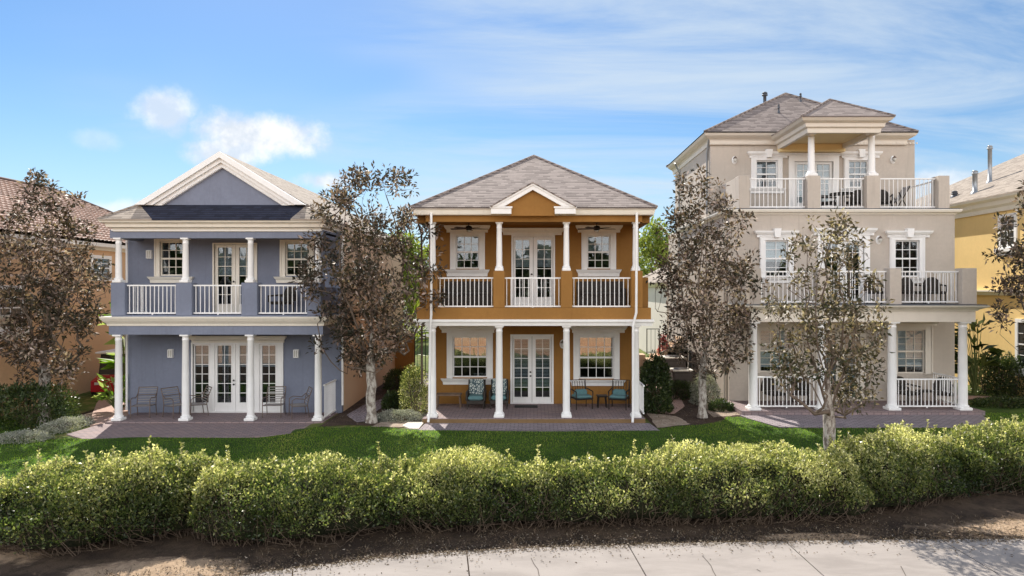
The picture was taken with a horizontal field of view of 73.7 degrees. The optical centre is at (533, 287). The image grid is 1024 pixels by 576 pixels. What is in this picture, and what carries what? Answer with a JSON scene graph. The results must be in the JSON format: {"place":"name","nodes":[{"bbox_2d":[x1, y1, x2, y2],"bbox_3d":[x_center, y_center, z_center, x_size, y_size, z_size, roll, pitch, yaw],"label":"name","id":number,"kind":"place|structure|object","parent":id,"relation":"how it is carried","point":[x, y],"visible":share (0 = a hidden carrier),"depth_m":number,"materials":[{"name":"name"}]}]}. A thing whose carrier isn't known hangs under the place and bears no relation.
{"place":"outdoors","nodes":[
{"label":"outdoors","id":0,"kind":"place"},
{"bbox_2d":[90,395,128,426],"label":"garden path","id":1,"kind":"structure","parent":0,"point":[103,411],"depth_m":24.17,"materials":[{"name":"concrete"}]},
{"bbox_2d":[91,373,128,408],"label":"ginger plant","id":2,"kind":"object","parent":1,"relation":"on","point":[101,396],"visible":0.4,"depth_m":23.97,"materials":[{"name":"green plant"}]},
{"bbox_2d":[96,301,124,381],"bbox_3d":[-15.201,2.411,25.628,1.793,3.883,2.094,0,0,43],"label":"banana plant","id":3,"kind":"object","parent":1,"relation":"on","point":[110,363],"visible":0.16,"depth_m":25.18,"materials":[{"name":"green plant"}]},
{"bbox_2d":[67,423,310,438],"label":"patio","id":4,"kind":"structure","parent":0,"point":[103,431],"depth_m":21.10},
{"bbox_2d":[347,373,427,421],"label":"garden path","id":5,"kind":"structure","parent":0,"point":[359,416],"depth_m":23.81,"materials":[{"name":"stone"}]},
{"bbox_2d":[0,490,1023,575],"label":"dirt verge","id":6,"kind":"structure","parent":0,"point":[157,552],"depth_m":12.46,"materials":[{"name":"soil"}]},
{"bbox_2d":[0,435,231,558],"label":"hedge","id":7,"kind":"object","parent":6,"relation":"on","point":[67,503],"visible":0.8,"depth_m":12.05,"materials":[{"name":"green plant"}]},
{"bbox_2d":[186,435,877,549],"bbox_3d":[0.143,3.853,13.521,13.381,1.607,2.884,0,0,-7],"label":"hedge","id":8,"kind":"object","parent":6,"relation":"on","point":[237,501],"visible":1,"depth_m":13.04,"materials":[{"name":"green plant"}]},
{"bbox_2d":[93,514,1022,575],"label":"verge weeds","id":9,"kind":"object","parent":6,"relation":"on","point":[790,530],"visible":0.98,"depth_m":12.62,"materials":[{"name":"green plant"}]},
{"bbox_2d":[0,406,1023,479],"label":"lawn","id":10,"kind":"structure","parent":0,"point":[993,410],"depth_m":19.08,"materials":[{"name":"plant"}]},
{"bbox_2d":[0,428,54,444],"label":"shrub","id":11,"kind":"object","parent":10,"relation":"on","point":[39,435],"visible":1,"depth_m":19.74,"materials":[{"name":"green plant"}]},
{"bbox_2d":[759,205,895,450],"bbox_3d":[6.523,1.339,15.128,2.964,6.327,2.138,0,0,0],"label":"broadleaf tree","id":12,"kind":"object","parent":10,"relation":"on","point":[827,410],"visible":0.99,"depth_m":15.06,"materials":[{"name":"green plant"}]},
{"bbox_2d":[934,414,1023,496],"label":"hedge","id":13,"kind":"object","parent":10,"relation":"on","point":[992,455],"visible":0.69,"depth_m":14.98,"materials":[{"name":"green plant"}]},
{"bbox_2d":[982,179,1023,353],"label":"broadleaf tree","id":14,"kind":"object","parent":10,"relation":"on","point":[1015,250],"visible":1,"depth_m":20.73,"materials":[{"name":"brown plant"}]},
{"bbox_2d":[0,338,1023,490],"bbox_3d":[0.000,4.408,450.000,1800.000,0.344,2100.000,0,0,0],"label":"ground","id":15,"kind":"structure","parent":0,"point":[88,401],"depth_m":25.62,"materials":[{"name":"soil"}]},
{"bbox_2d":[0,379,82,430],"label":"shrub","id":16,"kind":"object","parent":15,"relation":"on","point":[21,393],"visible":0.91,"depth_m":21.83,"materials":[{"name":"green plant"}]},
{"bbox_2d":[0,168,114,423],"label":"broadleaf tree","id":17,"kind":"object","parent":15,"relation":"on","point":[43,308],"visible":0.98,"depth_m":22.33,"materials":[{"name":"brown plant"}]},
{"bbox_2d":[0,177,124,415],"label":"house","id":18,"kind":"structure","parent":15,"relation":"on","point":[105,244],"depth_m":28.11,"materials":[{"name":"orange paint"}]},
{"bbox_2d":[0,285,28,337],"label":"window","id":19,"kind":"structure","parent":18,"relation":"in","point":[15,308],"depth_m":24.01,"materials":[{"name":"white glass"}]},
{"bbox_2d":[90,255,111,280],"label":"window","id":20,"kind":"structure","parent":18,"relation":"in","point":[105,258],"depth_m":29.34,"materials":[{"name":"white glass"}]},
{"bbox_2d":[34,414,96,435],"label":"shrub","id":21,"kind":"object","parent":15,"relation":"on","point":[45,427],"visible":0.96,"depth_m":21.24,"materials":[{"name":"green plant"}]},
{"bbox_2d":[91,349,124,395],"bbox_3d":[-17.048,3.442,28.185,1.320,1.737,2.330,0,0,-6],"label":"golf cart","id":22,"kind":"object","parent":15,"relation":"on","point":[96,387],"visible":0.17,"depth_m":27.46,"materials":[{"name":"red metal"}]},
{"bbox_2d":[97,151,402,423],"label":"house","id":23,"kind":"structure","parent":15,"relation":"on","point":[213,251],"depth_m":23.72,"materials":[{"name":"blue paint"}]},
{"bbox_2d":[130,386,157,418],"bbox_3d":[-13.196,3.870,23.129,0.637,0.962,0.687,0,0,-8],"label":"patio chair","id":24,"kind":"object","parent":23,"relation":"on","point":[137,405],"visible":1,"depth_m":23.30,"materials":[{"name":"grey metal"}]},
{"bbox_2d":[147,239,193,282],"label":"window","id":25,"kind":"structure","parent":23,"relation":"in","point":[158,250],"depth_m":23.79,"materials":[{"name":"white glass"}]},
{"bbox_2d":[161,386,189,418],"bbox_3d":[-12.162,3.870,23.164,0.687,0.962,0.637,0,0,28],"label":"patio chair","id":26,"kind":"object","parent":23,"relation":"on","point":[173,405],"visible":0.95,"depth_m":23.18,"materials":[{"name":"metal"}]},
{"bbox_2d":[189,385,211,415],"bbox_3d":[-11.464,3.870,23.369,0.687,0.962,0.637,0,0,-40],"label":"patio chair","id":27,"kind":"object","parent":23,"relation":"on","point":[196,403],"visible":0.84,"depth_m":23.34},
{"bbox_2d":[212,243,256,311],"bbox_3d":[-10.434,-0.342,23.885,1.553,2.472,0.170,0,0,0],"label":"french door","id":28,"kind":"structure","parent":23,"relation":"in","point":[235,253],"depth_m":23.88,"materials":[{"name":"white glass"}]},
{"bbox_2d":[189,336,286,412],"bbox_3d":[-10.323,3.008,23.830,3.397,2.683,0.280,0,0,0],"label":"french door","id":29,"kind":"structure","parent":23,"relation":"in","point":[213,345],"depth_m":23.88,"materials":[{"name":"white glass"}]},
{"bbox_2d":[262,386,285,417],"bbox_3d":[-8.830,3.870,23.229,0.637,0.962,0.687,0,0,-6],"label":"patio chair","id":30,"kind":"object","parent":23,"relation":"on","point":[275,404],"visible":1,"depth_m":23.43,"materials":[{"name":"metal"}]},
{"bbox_2d":[268,287,295,314],"bbox_3d":[-8.556,0.424,23.230,0.660,0.940,0.691,0,0,30],"label":"patio chair","id":31,"kind":"object","parent":23,"relation":"on","point":[285,297],"visible":0.81,"depth_m":23.28,"materials":[{"name":"metal"}]},
{"bbox_2d":[274,240,313,282],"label":"window","id":32,"kind":"structure","parent":23,"relation":"in","point":[285,245],"depth_m":23.80,"materials":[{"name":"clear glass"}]},
{"bbox_2d":[289,386,312,418],"bbox_3d":[-7.897,3.870,23.114,0.687,0.962,0.637,0,0,-28],"label":"patio chair","id":33,"kind":"object","parent":23,"relation":"on","point":[299,404],"visible":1,"depth_m":23.13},
{"bbox_2d":[319,373,427,426],"bbox_3d":[-5.178,4.309,27.478,3.228,0.101,13.155,0,0,0],"label":"mulch bed","id":34,"kind":"object","parent":15,"relation":"on","point":[356,405],"visible":0.23,"depth_m":23.76,"materials":[{"name":"soil"}]},
{"bbox_2d":[288,160,447,423],"bbox_3d":[-5.123,0.113,21.575,4.932,8.301,3.864,0,0,0],"label":"broadleaf tree","id":35,"kind":"object","parent":34,"relation":"on","point":[350,278],"visible":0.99,"depth_m":21.29,"materials":[{"name":"brown plant"}]},
{"bbox_2d":[380,390,405,409],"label":"shrub","id":36,"kind":"object","parent":34,"relation":"on","point":[391,398],"visible":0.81,"depth_m":23.95,"materials":[{"name":"green plant"}]},
{"bbox_2d":[371,420,419,426],"bbox_3d":[-4.282,4.246,21.400,1.436,0.001,1.200,0,0,0],"label":"pebble bed","id":37,"kind":"object","parent":34,"relation":"on","point":[390,424],"visible":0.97,"depth_m":21.23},
{"bbox_2d":[382,366,416,389],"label":"shrub","id":38,"kind":"object","parent":34,"relation":"on","point":[390,378],"visible":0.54,"depth_m":28.76,"materials":[{"name":"green plant"}]},
{"bbox_2d":[377,408,425,422],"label":"shrub","id":39,"kind":"object","parent":34,"relation":"on","point":[391,414],"visible":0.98,"depth_m":21.76,"materials":[{"name":"green plant"}]},
{"bbox_2d":[398,363,427,414],"bbox_3d":[-4.089,3.416,23.206,1.036,1.773,1.072,0,0,0],"label":"boxwood shrub","id":40,"kind":"object","parent":34,"relation":"on","point":[411,377],"visible":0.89,"depth_m":23.09,"materials":[{"name":"green plant"}]},
{"bbox_2d":[395,334,413,375],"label":"garden wall","id":41,"kind":"structure","parent":15,"relation":"on","point":[401,360],"depth_m":33.00,"materials":[{"name":"paint"}]},
{"bbox_2d":[414,332,425,374],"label":"metal gate","id":42,"kind":"structure","parent":41,"relation":"attached to","point":[417,350],"depth_m":33.08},
{"bbox_2d":[397,228,428,332],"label":"distant tree","id":43,"kind":"object","parent":15,"relation":"on","point":[416,246],"visible":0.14,"depth_m":51.30,"materials":[{"name":"green plant"}]},
{"bbox_2d":[402,422,423,428],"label":"stepping slab","id":44,"kind":"structure","parent":15,"relation":"on","point":[412,425],"depth_m":20.95,"materials":[{"name":"concrete"}]},
{"bbox_2d":[403,299,428,355],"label":"palm plant","id":45,"kind":"object","parent":15,"relation":"on","point":[415,307],"visible":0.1,"depth_m":35.78,"materials":[{"name":"green plant"}]},
{"bbox_2d":[410,155,657,423],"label":"house","id":46,"kind":"structure","parent":15,"relation":"on","point":[533,333],"depth_m":23.79,"materials":[{"name":"paint"}]},
{"bbox_2d":[436,393,461,408],"bbox_3d":[-2.907,3.861,23.400,0.860,0.481,0.450,0,0,0],"label":"bench","id":47,"kind":"object","parent":46,"relation":"on","point":[438,395],"visible":0.96,"depth_m":23.22,"materials":[{"name":"brown wood"}]},
{"bbox_2d":[451,223,478,231],"bbox_3d":[-2.180,-2.042,22.946,1.286,0.340,1.229,0,0,0],"label":"ceiling fan","id":48,"kind":"object","parent":46,"relation":"hanging from","point":[468,228],"visible":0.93,"depth_m":22.83,"materials":[{"name":"metal"}]},
{"bbox_2d":[442,281,490,304],"bbox_3d":[-2.275,0.175,23.305,1.650,0.810,0.710,0,0,0],"label":"railing","id":49,"kind":"object","parent":46,"relation":"on","point":[453,292],"visible":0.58,"depth_m":22.97,"materials":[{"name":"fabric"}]},
{"bbox_2d":[444,225,489,276],"bbox_3d":[-2.359,-1.314,24.182,1.640,1.816,0.285,0,0,0],"label":"window","id":50,"kind":"structure","parent":46,"relation":"in","point":[483,229],"depth_m":24.14,"materials":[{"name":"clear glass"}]},
{"bbox_2d":[439,326,495,384],"bbox_3d":[-2.325,2.373,24.165,2.047,2.092,0.250,0,0,0],"label":"window","id":51,"kind":"structure","parent":46,"relation":"in","point":[452,332],"depth_m":24.14,"materials":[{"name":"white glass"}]},
{"bbox_2d":[466,379,486,408],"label":"patio chair","id":52,"kind":"object","parent":46,"relation":"on","point":[476,392],"visible":1,"depth_m":23.45,"materials":[{"name":"wicker"}]},
{"bbox_2d":[489,378,508,408],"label":"patio chair","id":53,"kind":"object","parent":46,"relation":"on","point":[492,395],"visible":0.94,"depth_m":23.46,"materials":[{"name":"fabric"}]},
{"bbox_2d":[510,334,553,403],"bbox_3d":[-0.066,2.871,24.235,1.533,2.457,0.170,0,0,0],"label":"french door","id":54,"kind":"structure","parent":46,"relation":"in","point":[531,358],"depth_m":24.23,"materials":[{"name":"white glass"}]},
{"bbox_2d":[502,228,563,305],"bbox_3d":[-0.047,-0.743,24.180,2.254,2.745,0.280,0,0,0],"label":"french door","id":55,"kind":"structure","parent":46,"relation":"in","point":[532,235],"depth_m":24.23,"materials":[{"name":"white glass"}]},
{"bbox_2d":[570,379,592,409],"bbox_3d":[1.603,3.634,23.351,0.640,0.933,0.728,0,0,-18],"label":"patio chair","id":56,"kind":"object","parent":46,"relation":"on","point":[580,394],"visible":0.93,"depth_m":23.27,"materials":[{"name":"metal"}]},
{"bbox_2d":[578,223,615,231],"bbox_3d":[2.113,-2.042,22.946,1.286,0.340,1.229,0,0,0],"label":"ceiling fan","id":57,"kind":"object","parent":46,"relation":"hanging from","point":[596,228],"visible":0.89,"depth_m":22.83,"materials":[{"name":"metal"}]},
{"bbox_2d":[570,326,626,385],"bbox_3d":[2.282,2.395,24.165,2.038,2.137,0.250,0,0,0],"label":"window","id":58,"kind":"structure","parent":46,"relation":"in","point":[613,332],"depth_m":24.14,"materials":[{"name":"white glass"}]},
{"bbox_2d":[576,225,622,276],"bbox_3d":[2.307,-1.314,24.182,1.668,1.816,0.285,0,0,0],"label":"window","id":59,"kind":"structure","parent":46,"relation":"in","point":[611,231],"depth_m":24.14,"materials":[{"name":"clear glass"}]},
{"bbox_2d":[576,281,626,304],"bbox_3d":[2.294,0.175,23.305,1.650,0.810,0.710,0,0,0],"label":"wicker sofa","id":60,"kind":"object","parent":46,"relation":"on","point":[600,292],"visible":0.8,"depth_m":22.97,"materials":[{"name":"black wicker"}]},
{"bbox_2d":[608,379,629,409],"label":"patio chair","id":61,"kind":"object","parent":46,"relation":"on","point":[619,394],"visible":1,"depth_m":23.22,"materials":[{"name":"metal"}]},
{"bbox_2d":[419,423,659,430],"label":"patio","id":62,"kind":"structure","parent":15,"relation":"on","point":[544,426],"depth_m":20.89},
{"bbox_2d":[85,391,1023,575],"bbox_3d":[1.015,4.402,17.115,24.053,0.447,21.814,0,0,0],"label":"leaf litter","id":63,"kind":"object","parent":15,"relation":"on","point":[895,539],"visible":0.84,"depth_m":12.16,"materials":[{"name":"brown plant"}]},
{"bbox_2d":[639,216,674,275],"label":"distant tree","id":64,"kind":"object","parent":15,"relation":"on","point":[654,244],"visible":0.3,"depth_m":55.47,"materials":[{"name":"green plant"}]},
{"bbox_2d":[640,384,739,427],"bbox_3d":[5.402,4.258,28.422,3.494,0.001,15.244,0,0,0],"label":"mulch bed","id":65,"kind":"object","parent":15,"relation":"on","point":[692,410],"visible":0.18,"depth_m":22.80,"materials":[{"name":"soil"}]},
{"bbox_2d":[639,349,674,413],"bbox_3d":[4.215,3.219,23.612,1.329,2.224,1.585,0,0,0],"label":"shrub","id":66,"kind":"object","parent":65,"relation":"on","point":[653,372],"visible":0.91,"depth_m":23.25,"materials":[{"name":"green plant"}]},
{"bbox_2d":[639,336,687,381],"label":"stairs","id":67,"kind":"structure","parent":65,"relation":"on","point":[642,356],"depth_m":31.12,"materials":[{"name":"pink paint"}]},
{"bbox_2d":[660,318,691,352],"bbox_3d":[6.338,2.145,30.502,1.424,1.710,0.040,0,0,0],"label":"metal railing","id":68,"kind":"object","parent":67,"relation":"attached to","point":[670,338],"visible":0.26,"depth_m":30.49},
{"bbox_2d":[646,412,688,427],"bbox_3d":[4.325,4.246,22.075,1.150,0.001,2.650,0,0,0],"label":"pebble bed","id":69,"kind":"object","parent":65,"relation":"on","point":[667,422],"visible":0.98,"depth_m":21.88,"materials":[{"name":"gravel"}]},
{"bbox_2d":[660,355,685,376],"bbox_3d":[6.015,3.458,29.500,0.943,1.084,0.943,0,0,0],"label":"air conditioner","id":70,"kind":"object","parent":65,"relation":"on","point":[672,361],"visible":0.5,"depth_m":29.05,"materials":[{"name":"metal"}]},
{"bbox_2d":[668,379,692,399],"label":"shrub","id":71,"kind":"object","parent":65,"relation":"on","point":[679,385],"visible":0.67,"depth_m":26.16,"materials":[{"name":"green plant"}]},
{"bbox_2d":[670,367,692,390],"bbox_3d":[6.037,3.777,28.000,0.820,0.985,0.820,0,0,0],"label":"air conditioner","id":72,"kind":"object","parent":65,"relation":"on","point":[680,373],"visible":0.61,"depth_m":27.61,"materials":[{"name":"metal"}]},
{"bbox_2d":[688,374,721,404],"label":"shrub","id":73,"kind":"object","parent":65,"relation":"on","point":[713,387],"visible":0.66,"depth_m":25.01,"materials":[{"name":"green plant"}]},
{"bbox_2d":[645,163,769,418],"bbox_3d":[5.609,0.095,22.313,3.450,8.273,3.342,0,0,45],"label":"broadleaf tree","id":74,"kind":"object","parent":65,"relation":"on","point":[702,361],"visible":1,"depth_m":22.10,"materials":[{"name":"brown plant"}]},
{"bbox_2d":[697,403,739,416],"bbox_3d":[6.453,4.246,23.803,1.106,0.001,2.805,0,0,0],"label":"pebble bed","id":75,"kind":"object","parent":65,"relation":"on","point":[724,413],"visible":0.49,"depth_m":23.10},
{"bbox_2d":[706,397,734,411],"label":"shrub","id":76,"kind":"object","parent":65,"relation":"on","point":[716,404],"visible":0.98,"depth_m":23.57,"materials":[{"name":"green plant"}]},
{"bbox_2d":[666,92,989,415],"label":"house","id":77,"kind":"structure","parent":15,"relation":"on","point":[781,164],"depth_m":24.85,"materials":[{"name":"beige paint"}]},
{"bbox_2d":[747,149,789,192],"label":"window","id":78,"kind":"structure","parent":77,"relation":"in","point":[768,157],"depth_m":27.34,"materials":[{"name":"clear glass"}]},
{"bbox_2d":[761,378,787,404],"bbox_3d":[8.447,3.627,24.033,0.660,0.940,0.692,0,0,-15],"label":"patio chair","id":79,"kind":"object","parent":77,"relation":"on","point":[774,393],"visible":0.61,"depth_m":24.24,"materials":[{"name":"wicker"}]},
{"bbox_2d":[754,228,798,282],"bbox_3d":[8.814,-1.167,24.812,1.594,1.978,0.325,0,0,0],"label":"window","id":80,"kind":"structure","parent":77,"relation":"in","point":[776,235],"depth_m":24.79,"materials":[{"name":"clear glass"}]},
{"bbox_2d":[757,322,800,372],"bbox_3d":[8.795,2.131,24.832,1.866,1.913,0.285,0,0,0],"label":"window","id":81,"kind":"structure","parent":77,"relation":"in","point":[762,327],"depth_m":24.87,"materials":[{"name":"clear glass"}]},
{"bbox_2d":[789,378,808,404],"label":"patio chair","id":82,"kind":"object","parent":77,"relation":"on","point":[800,388],"visible":0.45,"depth_m":24.22,"materials":[{"name":"metal"}]},
{"bbox_2d":[787,153,842,205],"bbox_3d":[11.228,-4.140,27.380,2.283,2.506,0.280,0,0,0],"label":"french door","id":83,"kind":"structure","parent":77,"relation":"in","point":[796,160],"depth_m":27.36,"materials":[{"name":"white glass"}]},
{"bbox_2d":[821,195,836,205],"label":"patio chair","id":84,"kind":"object","parent":77,"relation":"on","point":[834,203],"visible":0.4,"depth_m":26.16,"materials":[{"name":"wicker"}]},
{"bbox_2d":[816,322,865,400],"bbox_3d":[11.163,2.606,24.830,2.078,2.983,0.280,0,0,0],"label":"french door","id":85,"kind":"structure","parent":77,"relation":"in","point":[836,376],"depth_m":24.88,"materials":[{"name":"white glass"}]},
{"bbox_2d":[829,192,854,205],"bbox_3d":[11.720,-3.247,26.000,0.940,0.720,0.940,0,0,0],"label":"round table","id":86,"kind":"object","parent":77,"relation":"on","point":[839,193],"visible":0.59,"depth_m":25.97,"materials":[{"name":"metal"}]},
{"bbox_2d":[811,227,877,302],"bbox_3d":[11.270,-0.855,24.810,2.351,2.788,0.320,0,0,0],"label":"french door","id":87,"kind":"structure","parent":77,"relation":"in","point":[870,231],"depth_m":24.80,"materials":[{"name":"white glass"}]},
{"bbox_2d":[844,190,860,205],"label":"patio chair","id":88,"kind":"object","parent":77,"relation":"on","point":[855,198],"visible":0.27,"depth_m":26.48,"materials":[{"name":"wicker"}]},
{"bbox_2d":[841,149,882,191],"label":"window","id":89,"kind":"structure","parent":77,"relation":"in","point":[859,157],"depth_m":27.34,"materials":[{"name":"clear glass"}]},
{"bbox_2d":[864,277,883,303],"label":"patio chair","id":90,"kind":"object","parent":77,"relation":"on","point":[877,292],"visible":0.48,"depth_m":24.09,"materials":[{"name":"metal"}]},
{"bbox_2d":[881,189,892,205],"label":"patio chair","id":91,"kind":"object","parent":77,"relation":"on","point":[888,200],"visible":0.34,"depth_m":26.42,"materials":[{"name":"wicker"}]},
{"bbox_2d":[891,186,909,205],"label":"folded chair","id":92,"kind":"object","parent":77,"relation":"on","point":[900,194],"visible":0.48,"depth_m":26.03,"materials":[{"name":"metal"}]},
{"bbox_2d":[897,376,920,404],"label":"patio chair","id":93,"kind":"object","parent":77,"relation":"on","point":[904,388],"visible":0.48,"depth_m":24.07,"materials":[{"name":"metal"}]},
{"bbox_2d":[885,228,933,282],"bbox_3d":[13.619,-1.167,24.795,1.691,1.978,0.290,0,0,0],"label":"window","id":94,"kind":"structure","parent":77,"relation":"in","point":[909,235],"depth_m":24.79,"materials":[{"name":"clear glass"}]},
{"bbox_2d":[883,322,938,373],"bbox_3d":[13.687,2.155,24.832,2.060,1.962,0.285,0,0,0],"label":"window","id":95,"kind":"structure","parent":77,"relation":"in","point":[905,346],"depth_m":24.87,"materials":[{"name":"white glass"}]},
{"bbox_2d":[902,277,925,303],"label":"patio chair","id":96,"kind":"object","parent":77,"relation":"on","point":[907,286],"visible":0.68,"depth_m":24.36,"materials":[{"name":"metal"}]},
{"bbox_2d":[923,277,946,303],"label":"patio chair","id":97,"kind":"object","parent":77,"relation":"on","point":[932,286],"visible":0.72,"depth_m":24.27,"materials":[{"name":"metal"}]},
{"bbox_2d":[933,377,954,404],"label":"patio chair","id":98,"kind":"object","parent":77,"relation":"on","point":[938,388],"visible":0.58,"depth_m":24.22,"materials":[{"name":"metal"}]},
{"bbox_2d":[824,419,972,514],"bbox_3d":[7.751,3.741,14.815,4.175,1.804,2.136,0,0,-23],"label":"hedge","id":99,"kind":"object","parent":15,"relation":"on","point":[910,469],"visible":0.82,"depth_m":14.27,"materials":[{"name":"green plant"}]},
{"bbox_2d":[916,145,1023,396],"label":"house","id":100,"kind":"structure","parent":15,"relation":"on","point":[980,199],"depth_m":28.83,"materials":[{"name":"yellow paint"}]},
{"bbox_2d":[995,212,1017,254],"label":"window","id":101,"kind":"structure","parent":100,"relation":"in","point":[1014,233],"depth_m":27.36,"materials":[{"name":"clear glass"}]},
{"bbox_2d":[1012,319,1023,375],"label":"window","id":102,"kind":"structure","parent":100,"relation":"in","point":[1019,329],"depth_m":26.83,"materials":[{"name":"clear glass"}]},
{"bbox_2d":[955,314,1004,395],"bbox_3d":[17.432,2.591,26.916,2.442,3.333,2.465,0,0,0],"label":"banana plant","id":103,"kind":"object","parent":15,"relation":"on","point":[973,368],"visible":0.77,"depth_m":26.82,"materials":[{"name":"green plant"}]},
{"bbox_2d":[968,350,1002,395],"bbox_3d":[18.189,3.407,27.492,1.171,1.845,1.271,0,0,0],"label":"boxwood shrub","id":104,"kind":"object","parent":15,"relation":"on","point":[982,384],"visible":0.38,"depth_m":27.18,"materials":[{"name":"green plant"}]},
{"bbox_2d":[968,395,1023,408],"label":"shrub","id":105,"kind":"object","parent":15,"relation":"on","point":[998,401],"visible":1,"depth_m":24.41,"materials":[{"name":"green plant"}]},
{"bbox_2d":[982,353,1019,395],"bbox_3d":[18.548,3.422,27.196,1.101,1.810,1.277,0,0,0],"label":"boxwood shrub","id":106,"kind":"object","parent":15,"relation":"on","point":[1005,376],"visible":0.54,"depth_m":26.86,"materials":[{"name":"green plant"}]},
{"bbox_2d":[997,351,1023,396],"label":"boxwood shrub","id":107,"kind":"object","parent":15,"relation":"on","point":[1012,361],"visible":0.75,"depth_m":26.64,"materials":[{"name":"green plant"}]},
{"bbox_2d":[0,0,1023,268],"label":"sky","id":108,"kind":"structure","parent":0,"point":[115,100],"materials":[{"name":"blue"}]},
{"bbox_2d":[243,539,1023,575],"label":"sidewalk","id":109,"kind":"structure","parent":0,"point":[921,559],"depth_m":11.33,"materials":[{"name":"concrete"}]},
{"bbox_2d":[639,265,668,353],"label":"house","id":110,"kind":"structure","parent":0,"point":[652,337],"depth_m":41.88,"materials":[{"name":"paint"}]},
{"bbox_2d":[647,386,683,413],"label":"garden path","id":111,"kind":"structure","parent":0,"point":[676,403],"depth_m":24.63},
{"bbox_2d":[740,415,989,427],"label":"patio","id":112,"kind":"structure","parent":0,"point":[849,421],"depth_m":21.74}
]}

